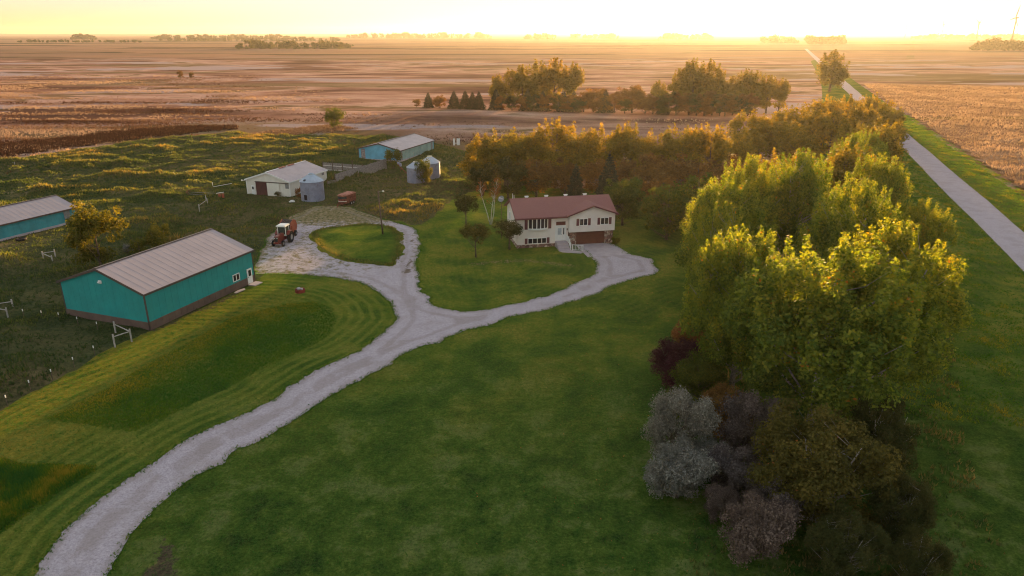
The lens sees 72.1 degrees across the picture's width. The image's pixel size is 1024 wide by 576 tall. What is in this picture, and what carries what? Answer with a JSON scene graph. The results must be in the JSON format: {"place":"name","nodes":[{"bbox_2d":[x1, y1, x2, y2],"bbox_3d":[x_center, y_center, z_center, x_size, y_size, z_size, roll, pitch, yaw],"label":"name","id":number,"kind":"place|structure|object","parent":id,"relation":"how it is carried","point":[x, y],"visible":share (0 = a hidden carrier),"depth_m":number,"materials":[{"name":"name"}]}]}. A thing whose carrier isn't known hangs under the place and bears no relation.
{"place":"outdoors","nodes":[
{"label":"outdoors","id":0,"kind":"place"},
{"bbox_2d":[44,301,335,431],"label":"tall grass","id":1,"kind":"structure","parent":0,"point":[178,355],"depth_m":71.22,"materials":[{"name":"green plant"}]},
{"bbox_2d":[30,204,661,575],"bbox_3d":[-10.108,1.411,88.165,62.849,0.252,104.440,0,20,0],"label":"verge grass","id":2,"kind":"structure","parent":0,"point":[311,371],"depth_m":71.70,"materials":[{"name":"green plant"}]},
{"bbox_2d":[35,206,657,575],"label":"driveway","id":3,"kind":"structure","parent":0,"point":[87,545],"depth_m":72.14,"materials":[{"name":"grey gravel"}]},
{"bbox_2d":[271,223,293,246],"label":"tractor","id":4,"kind":"object","parent":3,"relation":"on","point":[283,232],"visible":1,"depth_m":111.38,"materials":[{"name":"red metal"}]},
{"bbox_2d":[308,222,404,265],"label":"island lawn","id":5,"kind":"structure","parent":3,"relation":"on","point":[371,243],"depth_m":111.57,"materials":[{"name":"green plant"}]},
{"bbox_2d":[0,73,712,173],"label":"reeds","id":6,"kind":"object","parent":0,"point":[94,128],"visible":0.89,"depth_m":299.56,"materials":[{"name":"brown plant"}]},
{"bbox_2d":[0,60,1023,575],"bbox_3d":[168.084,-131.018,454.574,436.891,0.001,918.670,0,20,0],"label":"lawn","id":7,"kind":"structure","parent":0,"point":[994,452],"depth_m":57.84,"materials":[{"name":"green plant"}]},
{"bbox_2d":[0,457,97,532],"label":"ditch grass","id":8,"kind":"structure","parent":7,"relation":"on","point":[40,481],"depth_m":52.02,"materials":[{"name":"green plant"}]},
{"bbox_2d":[454,192,478,223],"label":"yard tree","id":9,"kind":"object","parent":7,"relation":"on","point":[465,201],"visible":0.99,"depth_m":120.44,"materials":[{"name":"green plant"}]},
{"bbox_2d":[458,222,491,257],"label":"yard tree","id":10,"kind":"object","parent":7,"relation":"on","point":[476,233],"visible":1,"depth_m":103.46,"materials":[{"name":"green plant"}]},
{"bbox_2d":[456,132,500,183],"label":"woodland tree","id":11,"kind":"object","parent":7,"relation":"on","point":[473,150],"visible":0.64,"depth_m":148.79,"materials":[{"name":"green plant"}]},
{"bbox_2d":[465,164,494,195],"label":"woodland tree","id":12,"kind":"object","parent":7,"relation":"on","point":[476,176],"visible":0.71,"depth_m":142.98,"materials":[{"name":"green plant"}]},
{"bbox_2d":[479,127,531,186],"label":"woodland tree","id":13,"kind":"object","parent":7,"relation":"on","point":[505,146],"visible":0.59,"depth_m":148.32,"materials":[{"name":"green plant"}]},
{"bbox_2d":[479,155,533,198],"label":"woodland tree","id":14,"kind":"object","parent":7,"relation":"on","point":[506,167],"visible":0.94,"depth_m":139.40,"materials":[{"name":"green plant"}]},
{"bbox_2d":[491,218,523,249],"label":"yard tree","id":15,"kind":"object","parent":7,"relation":"on","point":[513,228],"visible":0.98,"depth_m":106.90,"materials":[{"name":"green plant"}]},
{"bbox_2d":[510,128,552,184],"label":"woodland tree","id":16,"kind":"object","parent":7,"relation":"on","point":[533,154],"visible":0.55,"depth_m":147.69,"materials":[{"name":"green plant"}]},
{"bbox_2d":[508,159,562,196],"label":"woodland tree","id":17,"kind":"object","parent":7,"relation":"on","point":[542,170],"visible":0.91,"depth_m":140.99,"materials":[{"name":"green plant"}]},
{"bbox_2d":[527,116,586,188],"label":"woodland tree","id":18,"kind":"object","parent":7,"relation":"on","point":[564,143],"visible":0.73,"depth_m":147.32,"materials":[{"name":"green plant"}]},
{"bbox_2d":[504,193,618,250],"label":"farmhouse","id":19,"kind":"object","parent":7,"relation":"on","point":[564,222],"visible":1,"depth_m":109.80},
{"bbox_2d":[549,157,582,193],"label":"woodland tree","id":20,"kind":"object","parent":7,"relation":"on","point":[563,176],"visible":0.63,"depth_m":143.26,"materials":[{"name":"green plant"}]},
{"bbox_2d":[578,157,619,192],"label":"woodland tree","id":21,"kind":"object","parent":7,"relation":"on","point":[591,172],"visible":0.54,"depth_m":140.91,"materials":[{"name":"green plant"}]},
{"bbox_2d":[594,153,622,210],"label":"spruce tree","id":22,"kind":"object","parent":7,"relation":"on","point":[609,167],"visible":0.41,"depth_m":129.66,"materials":[{"name":"green plant"}]},
{"bbox_2d":[603,176,646,225],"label":"bushy tree","id":23,"kind":"object","parent":7,"relation":"on","point":[631,192],"visible":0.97,"depth_m":119.79,"materials":[{"name":"green plant"}]},
{"bbox_2d":[611,154,660,201],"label":"woodland tree","id":24,"kind":"object","parent":7,"relation":"on","point":[625,170],"visible":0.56,"depth_m":136.67,"materials":[{"name":"green plant"}]},
{"bbox_2d":[640,173,682,215],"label":"woodland tree","id":25,"kind":"object","parent":7,"relation":"on","point":[661,179],"visible":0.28,"depth_m":124.65,"materials":[{"name":"green plant"}]},
{"bbox_2d":[635,152,690,187],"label":"woodland tree","id":26,"kind":"object","parent":7,"relation":"on","point":[662,164],"visible":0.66,"depth_m":136.92,"materials":[{"name":"green plant"}]},
{"bbox_2d":[640,184,699,239],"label":"bushy tree","id":27,"kind":"object","parent":7,"relation":"on","point":[661,221],"visible":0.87,"depth_m":111.38,"materials":[{"name":"green plant"}]},
{"bbox_2d":[648,336,701,388],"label":"plum shrub","id":28,"kind":"object","parent":7,"relation":"on","point":[668,355],"visible":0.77,"depth_m":65.99,"materials":[{"name":"purple plant"}]},
{"bbox_2d":[640,385,721,456],"bbox_3d":[12.899,10.555,53.818,5.931,6.970,5.051,9,22,22],"label":"russian olive","id":29,"kind":"object","parent":7,"relation":"on","point":[700,418],"visible":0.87,"depth_m":52.94,"materials":[{"name":"grey plant"}]},
{"bbox_2d":[642,435,721,499],"bbox_3d":[11.875,13.060,49.708,5.453,4.940,4.558,1,20,2],"label":"russian olive","id":30,"kind":"object","parent":7,"relation":"on","point":[689,468],"visible":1,"depth_m":48.94,"materials":[{"name":"grey plant"}]},
{"bbox_2d":[668,158,720,191],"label":"woodland tree","id":31,"kind":"object","parent":7,"relation":"on","point":[697,169],"visible":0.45,"depth_m":134.63,"materials":[{"name":"green plant"}]},
{"bbox_2d":[669,172,719,229],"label":"bushy tree","id":32,"kind":"object","parent":7,"relation":"on","point":[692,183],"visible":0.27,"depth_m":116.52,"materials":[{"name":"green plant"}]},
{"bbox_2d":[668,349,732,399],"bbox_3d":[16.882,8.096,63.428,5.599,4.940,4.680,17,26,39],"label":"green shrub","id":33,"kind":"object","parent":7,"relation":"on","point":[695,372],"visible":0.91,"depth_m":62.66,"materials":[{"name":"green plant"}]},
{"bbox_2d":[676,122,743,172],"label":"woodland tree","id":34,"kind":"object","parent":7,"relation":"on","point":[718,150],"visible":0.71,"depth_m":146.64,"materials":[{"name":"green plant"}]},
{"bbox_2d":[686,200,753,298],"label":"cottonwood","id":35,"kind":"object","parent":7,"relation":"on","point":[727,221],"visible":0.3,"depth_m":76.32,"materials":[{"name":"green plant"}]},
{"bbox_2d":[702,483,743,524],"bbox_3d":[14.420,14.625,48.208,2.840,2.882,2.374,1,20,4],"label":"lilac shrub","id":36,"kind":"object","parent":7,"relation":"on","point":[718,497],"visible":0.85,"depth_m":47.75,"materials":[{"name":"grey plant"}]},
{"bbox_2d":[671,174,778,275],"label":"cottonwood","id":37,"kind":"object","parent":7,"relation":"on","point":[709,196],"visible":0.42,"depth_m":84.81,"materials":[{"name":"green plant"}]},
{"bbox_2d":[701,381,752,440],"bbox_3d":[17.392,10.158,56.836,4.133,5.576,4.852,-8,21,-21],"label":"sumac shrub","id":38,"kind":"object","parent":7,"relation":"on","point":[716,393],"visible":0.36,"depth_m":56.62,"materials":[{"name":"brown plant"}]},
{"bbox_2d":[706,440,766,501],"bbox_3d":[15.999,13.149,50.045,5.008,4.504,4.265,12,23,31],"label":"lilac shrub","id":39,"kind":"object","parent":7,"relation":"on","point":[733,472],"visible":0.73,"depth_m":49.60,"materials":[{"name":"grey plant"}]},
{"bbox_2d":[676,223,800,389],"bbox_3d":[19.991,2.112,63.688,10.994,15.979,12.364,15,25,35],"label":"cottonwood","id":40,"kind":"object","parent":7,"relation":"on","point":[733,260],"visible":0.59,"depth_m":61.90,"materials":[{"name":"green plant"}]},
{"bbox_2d":[710,152,783,237],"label":"cottonwood","id":41,"kind":"object","parent":7,"relation":"on","point":[750,170],"visible":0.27,"depth_m":92.33,"materials":[{"name":"green plant"}]},
{"bbox_2d":[714,389,791,462],"bbox_3d":[18.395,10.697,53.869,5.786,6.648,4.928,4,20,11],"label":"lilac shrub","id":42,"kind":"object","parent":7,"relation":"on","point":[736,426],"visible":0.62,"depth_m":53.35,"materials":[{"name":"grey plant"}]},
{"bbox_2d":[716,489,803,568],"bbox_3d":[15.547,15.178,44.139,5.365,4.734,4.485,-12,23,-31],"label":"lilac shrub","id":43,"kind":"object","parent":7,"relation":"on","point":[758,523],"visible":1,"depth_m":43.25,"materials":[{"name":"grey plant"}]},
{"bbox_2d":[747,476,807,539],"bbox_3d":[17.309,14.408,46.269,3.497,4.718,4.106,-3,20,-9],"label":"lilac shrub","id":44,"kind":"object","parent":7,"relation":"on","point":[765,491],"visible":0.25,"depth_m":45.51,"materials":[{"name":"grey plant"}]},
{"bbox_2d":[770,102,818,150],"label":"cottonwood","id":45,"kind":"object","parent":7,"relation":"on","point":[803,118],"visible":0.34,"depth_m":185.75,"materials":[{"name":"green plant"}]},
{"bbox_2d":[753,147,842,258],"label":"cottonwood","id":46,"kind":"object","parent":7,"relation":"on","point":[801,191],"visible":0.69,"depth_m":93.97,"materials":[{"name":"green plant"}]},
{"bbox_2d":[775,122,824,166],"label":"cottonwood","id":47,"kind":"object","parent":7,"relation":"on","point":[797,138],"visible":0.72,"depth_m":165.23,"materials":[{"name":"green plant"}]},
{"bbox_2d":[801,94,850,145],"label":"cottonwood","id":48,"kind":"object","parent":7,"relation":"on","point":[816,106],"visible":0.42,"depth_m":194.93,"materials":[{"name":"green plant"}]},
{"bbox_2d":[743,394,910,531],"bbox_3d":[20.612,11.901,46.818,10.064,9.163,9.114,1,20,3],"label":"elm tree","id":49,"kind":"object","parent":7,"relation":"on","point":[820,476],"visible":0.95,"depth_m":44.96,"materials":[{"name":"green plant"}]},
{"bbox_2d":[718,232,945,427],"bbox_3d":[24.994,4.126,55.530,15.730,17.774,16.452,17,26,39],"label":"cottonwood","id":50,"kind":"object","parent":7,"relation":"on","point":[845,353],"visible":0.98,"depth_m":51.73,"materials":[{"name":"green plant"}]},
{"bbox_2d":[806,107,862,156],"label":"cottonwood","id":51,"kind":"object","parent":7,"relation":"on","point":[828,127],"visible":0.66,"depth_m":178.54,"materials":[{"name":"green plant"}]},
{"bbox_2d":[667,210,1011,575],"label":"undergrowth","id":52,"kind":"object","parent":7,"relation":"on","point":[921,478],"visible":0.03,"depth_m":52.88,"materials":[{"name":"green plant"}]},
{"bbox_2d":[802,498,894,575],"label":"elm tree","id":53,"kind":"object","parent":7,"relation":"on","point":[852,540],"visible":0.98,"depth_m":41.53,"materials":[{"name":"green plant"}]},
{"bbox_2d":[821,141,876,195],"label":"cottonwood","id":54,"kind":"object","parent":7,"relation":"on","point":[841,163],"visible":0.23,"depth_m":117.00,"materials":[{"name":"green plant"}]},
{"bbox_2d":[794,178,910,264],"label":"cottonwood","id":55,"kind":"object","parent":7,"relation":"on","point":[827,228],"visible":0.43,"depth_m":75.21,"materials":[{"name":"green plant"}]},
{"bbox_2d":[826,133,878,180],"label":"cottonwood","id":56,"kind":"object","parent":7,"relation":"on","point":[853,141],"visible":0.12,"depth_m":129.22,"materials":[{"name":"green plant"}]},
{"bbox_2d":[844,102,881,130],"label":"cottonwood","id":57,"kind":"object","parent":7,"relation":"on","point":[857,115],"visible":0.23,"depth_m":190.68,"materials":[{"name":"green plant"}]},
{"bbox_2d":[855,129,890,162],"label":"cottonwood","id":58,"kind":"object","parent":7,"relation":"on","point":[875,141],"visible":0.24,"depth_m":139.34,"materials":[{"name":"green plant"}]},
{"bbox_2d":[833,152,914,224],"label":"cottonwood","id":59,"kind":"object","parent":7,"relation":"on","point":[882,174],"visible":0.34,"depth_m":96.46,"materials":[{"name":"green plant"}]},
{"bbox_2d":[847,118,908,167],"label":"cottonwood","id":60,"kind":"object","parent":7,"relation":"on","point":[886,133],"visible":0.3,"depth_m":147.44,"materials":[{"name":"green plant"}]},
{"bbox_2d":[846,392,921,492],"bbox_3d":[26.578,11.221,50.747,5.017,7.705,5.540,-1,20,-1],"label":"juniper","id":61,"kind":"object","parent":7,"relation":"on","point":[891,427],"visible":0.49,"depth_m":49.53,"materials":[{"name":"green plant"}]},
{"bbox_2d":[863,101,907,130],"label":"cottonwood","id":62,"kind":"object","parent":7,"relation":"on","point":[885,114],"visible":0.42,"depth_m":203.49,"materials":[{"name":"green plant"}]},
{"bbox_2d":[799,216,978,399],"bbox_3d":[31.601,2.322,61.435,13.435,17.305,14.195,-2,20,-5],"label":"cottonwood","id":63,"kind":"object","parent":7,"relation":"on","point":[943,297],"visible":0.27,"depth_m":57.73,"materials":[{"name":"green plant"}]},
{"bbox_2d":[866,472,939,547],"bbox_3d":[24.956,14.233,45.055,4.218,5.831,4.658,16,26,38],"label":"juniper","id":64,"kind":"object","parent":7,"relation":"on","point":[919,509],"visible":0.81,"depth_m":44.01,"materials":[{"name":"green plant"}]},
{"bbox_2d":[884,523,956,575],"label":"juniper","id":65,"kind":"object","parent":7,"relation":"on","point":[912,552],"visible":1,"depth_m":40.83,"materials":[{"name":"green plant"}]},
{"bbox_2d":[894,197,959,272],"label":"cottonwood","id":66,"kind":"object","parent":7,"relation":"on","point":[933,222],"visible":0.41,"depth_m":88.81,"materials":[{"name":"green plant"}]},
{"bbox_2d":[0,34,1023,195],"bbox_3d":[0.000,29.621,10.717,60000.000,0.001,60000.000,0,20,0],"label":"ground","id":67,"kind":"structure","parent":0,"point":[379,76],"depth_m":601.31,"materials":[{"name":"brown soil"}]},
{"bbox_2d":[0,195,77,240],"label":"long shed","id":68,"kind":"structure","parent":67,"relation":"on","point":[22,218],"depth_m":118.71,"materials":[{"name":"teal metal"}]},
{"bbox_2d":[61,199,130,267],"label":"ash tree","id":69,"kind":"object","parent":67,"relation":"on","point":[86,221],"visible":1,"depth_m":96.11,"materials":[{"name":"green plant"}]},
{"bbox_2d":[0,123,238,157],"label":"dark sedge","id":70,"kind":"object","parent":67,"relation":"on","point":[113,135],"visible":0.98,"depth_m":222.60,"materials":[{"name":"plant"}]},
{"bbox_2d":[56,228,255,330],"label":"teal barn","id":71,"kind":"structure","parent":67,"relation":"on","point":[150,289],"depth_m":82.38,"materials":[{"name":"metal"}]},
{"bbox_2d":[159,36,340,40],"bbox_3d":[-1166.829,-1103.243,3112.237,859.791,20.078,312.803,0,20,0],"label":"distant treeline","id":72,"kind":"object","parent":67,"relation":"on","point":[246,38],"visible":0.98,"depth_m":3038.90,"materials":[{"name":"green plant"}]},
{"bbox_2d":[0,130,551,410],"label":"pasture","id":73,"kind":"structure","parent":67,"relation":"on","point":[70,331],"depth_m":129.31,"materials":[{"name":"green plant"}]},
{"bbox_2d":[143,221,169,247],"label":"sapling","id":74,"kind":"object","parent":73,"relation":"on","point":[152,235],"visible":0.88,"depth_m":105.60,"materials":[{"name":"green plant"}]},
{"bbox_2d":[241,160,327,196],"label":"white barn","id":75,"kind":"structure","parent":67,"relation":"on","point":[284,180],"depth_m":145.15,"materials":[{"name":"beige metal"}]},
{"bbox_2d":[235,39,353,48],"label":"distant grove","id":76,"kind":"object","parent":67,"relation":"on","point":[285,44],"visible":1,"depth_m":1503.68,"materials":[{"name":"green plant"}]},
{"bbox_2d":[239,124,357,135],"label":"orange grass","id":77,"kind":"structure","parent":67,"relation":"on","point":[325,128],"depth_m":240.43,"materials":[{"name":"orange plant"}]},
{"bbox_2d":[299,173,324,201],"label":"grain bin","id":78,"kind":"object","parent":67,"relation":"on","point":[312,187],"visible":1,"depth_m":139.06,"materials":[{"name":"metal"}]},
{"bbox_2d":[334,159,386,180],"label":"board fence","id":79,"kind":"object","parent":67,"relation":"on","point":[375,166],"visible":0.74,"depth_m":165.15,"materials":[{"name":"grey wood"}]},
{"bbox_2d":[357,133,434,161],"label":"blue shed","id":80,"kind":"structure","parent":67,"relation":"on","point":[409,146],"depth_m":186.31,"materials":[{"name":"metal"}]},
{"bbox_2d":[346,32,491,37],"bbox_3d":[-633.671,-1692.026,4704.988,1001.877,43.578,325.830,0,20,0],"label":"distant treeline","id":81,"kind":"object","parent":67,"relation":"on","point":[435,35],"visible":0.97,"depth_m":4671.76,"materials":[{"name":"green plant"}]},
{"bbox_2d":[498,68,520,101],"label":"poplar tree","id":82,"kind":"object","parent":67,"relation":"on","point":[506,79],"visible":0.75,"depth_m":311.22,"materials":[{"name":"green plant"}]},
{"bbox_2d":[510,64,531,97],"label":"poplar tree","id":83,"kind":"object","parent":67,"relation":"on","point":[522,78],"visible":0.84,"depth_m":308.67,"materials":[{"name":"green plant"}]},
{"bbox_2d":[526,59,549,105],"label":"poplar tree","id":84,"kind":"object","parent":67,"relation":"on","point":[536,77],"visible":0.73,"depth_m":306.99,"materials":[{"name":"green plant"}]},
{"bbox_2d":[539,57,567,102],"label":"poplar tree","id":85,"kind":"object","parent":67,"relation":"on","point":[552,73],"visible":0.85,"depth_m":304.69,"materials":[{"name":"green plant"}]},
{"bbox_2d":[556,61,585,95],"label":"poplar tree","id":86,"kind":"object","parent":67,"relation":"on","point":[571,84],"visible":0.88,"depth_m":303.64,"materials":[{"name":"green plant"}]},
{"bbox_2d":[577,122,631,179],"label":"woodland tree","id":87,"kind":"object","parent":67,"relation":"on","point":[599,153],"visible":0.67,"depth_m":148.46,"materials":[{"name":"green plant"}]},
{"bbox_2d":[603,121,652,179],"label":"woodland tree","id":88,"kind":"object","parent":67,"relation":"on","point":[635,149],"visible":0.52,"depth_m":147.96,"materials":[{"name":"green plant"}]},
{"bbox_2d":[614,85,647,112],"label":"broadleaf tree","id":89,"kind":"object","parent":67,"relation":"on","point":[636,91],"visible":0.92,"depth_m":290.42,"materials":[{"name":"green plant"}]},
{"bbox_2d":[658,122,710,182],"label":"woodland tree","id":90,"kind":"object","parent":67,"relation":"on","point":[670,141],"visible":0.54,"depth_m":149.26,"materials":[{"name":"green plant"}]},
{"bbox_2d":[681,57,709,112],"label":"poplar tree","id":91,"kind":"object","parent":67,"relation":"on","point":[692,76],"visible":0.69,"depth_m":289.71,"materials":[{"name":"green plant"}]},
{"bbox_2d":[691,58,725,112],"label":"poplar tree","id":92,"kind":"object","parent":67,"relation":"on","point":[711,81],"visible":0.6,"depth_m":288.70,"materials":[{"name":"green plant"}]},
{"bbox_2d":[715,132,755,166],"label":"woodland tree","id":93,"kind":"object","parent":67,"relation":"on","point":[740,150],"visible":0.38,"depth_m":150.74,"materials":[{"name":"green plant"}]},
{"bbox_2d":[734,68,757,106],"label":"poplar tree","id":94,"kind":"object","parent":67,"relation":"on","point":[747,82],"visible":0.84,"depth_m":288.94,"materials":[{"name":"green plant"}]},
{"bbox_2d":[725,109,770,155],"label":"cottonwood","id":95,"kind":"object","parent":67,"relation":"on","point":[752,122],"visible":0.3,"depth_m":178.32,"materials":[{"name":"green plant"}]},
{"bbox_2d":[730,125,768,165],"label":"cottonwood","id":96,"kind":"object","parent":67,"relation":"on","point":[757,139],"visible":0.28,"depth_m":162.38,"materials":[{"name":"green plant"}]},
{"bbox_2d":[758,74,779,112],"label":"poplar tree","id":97,"kind":"object","parent":67,"relation":"on","point":[772,88],"visible":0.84,"depth_m":289.70,"materials":[{"name":"green plant"}]},
{"bbox_2d":[755,111,803,165],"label":"cottonwood","id":98,"kind":"object","parent":67,"relation":"on","point":[772,127],"visible":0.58,"depth_m":173.14,"materials":[{"name":"green plant"}]},
{"bbox_2d":[813,49,850,91],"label":"lone cottonwood","id":99,"kind":"object","parent":67,"relation":"on","point":[833,73],"visible":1,"depth_m":397.21,"materials":[{"name":"green plant"}]},
{"bbox_2d":[910,33,1023,38],"bbox_3d":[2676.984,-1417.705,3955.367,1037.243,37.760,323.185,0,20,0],"label":"distant treeline","id":100,"kind":"object","parent":67,"relation":"on","point":[971,36],"visible":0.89,"depth_m":3920.17,"materials":[{"name":"green plant"}]},
{"bbox_2d":[969,36,1023,50],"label":"distant grove","id":101,"kind":"object","parent":67,"relation":"on","point":[996,43],"visible":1,"depth_m":1377.43,"materials":[{"name":"green plant"}]},
{"bbox_2d":[0,0,1023,33],"label":"sky","id":102,"kind":"structure","parent":0,"point":[16,16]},
{"bbox_2d":[576,243,630,256],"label":"garage apron","id":103,"kind":"object","parent":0,"point":[599,249],"visible":1,"depth_m":108.22,"materials":[{"name":"concrete"}]},
{"bbox_2d":[805,49,1023,270],"bbox_3d":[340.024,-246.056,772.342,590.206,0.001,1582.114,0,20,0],"label":"road","id":104,"kind":"structure","parent":0,"point":[1005,233],"depth_m":139.75,"materials":[{"name":"grey gravel"}]},
{"bbox_2d":[863,83,1023,187],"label":"crop field","id":105,"kind":"structure","parent":0,"point":[985,136],"depth_m":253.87,"materials":[{"name":"beige plant"}]},
{"bbox_2d":[865,115,1023,427],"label":"roadside grass","id":106,"kind":"structure","parent":0,"point":[946,152],"depth_m":103.94,"materials":[{"name":"green plant"}]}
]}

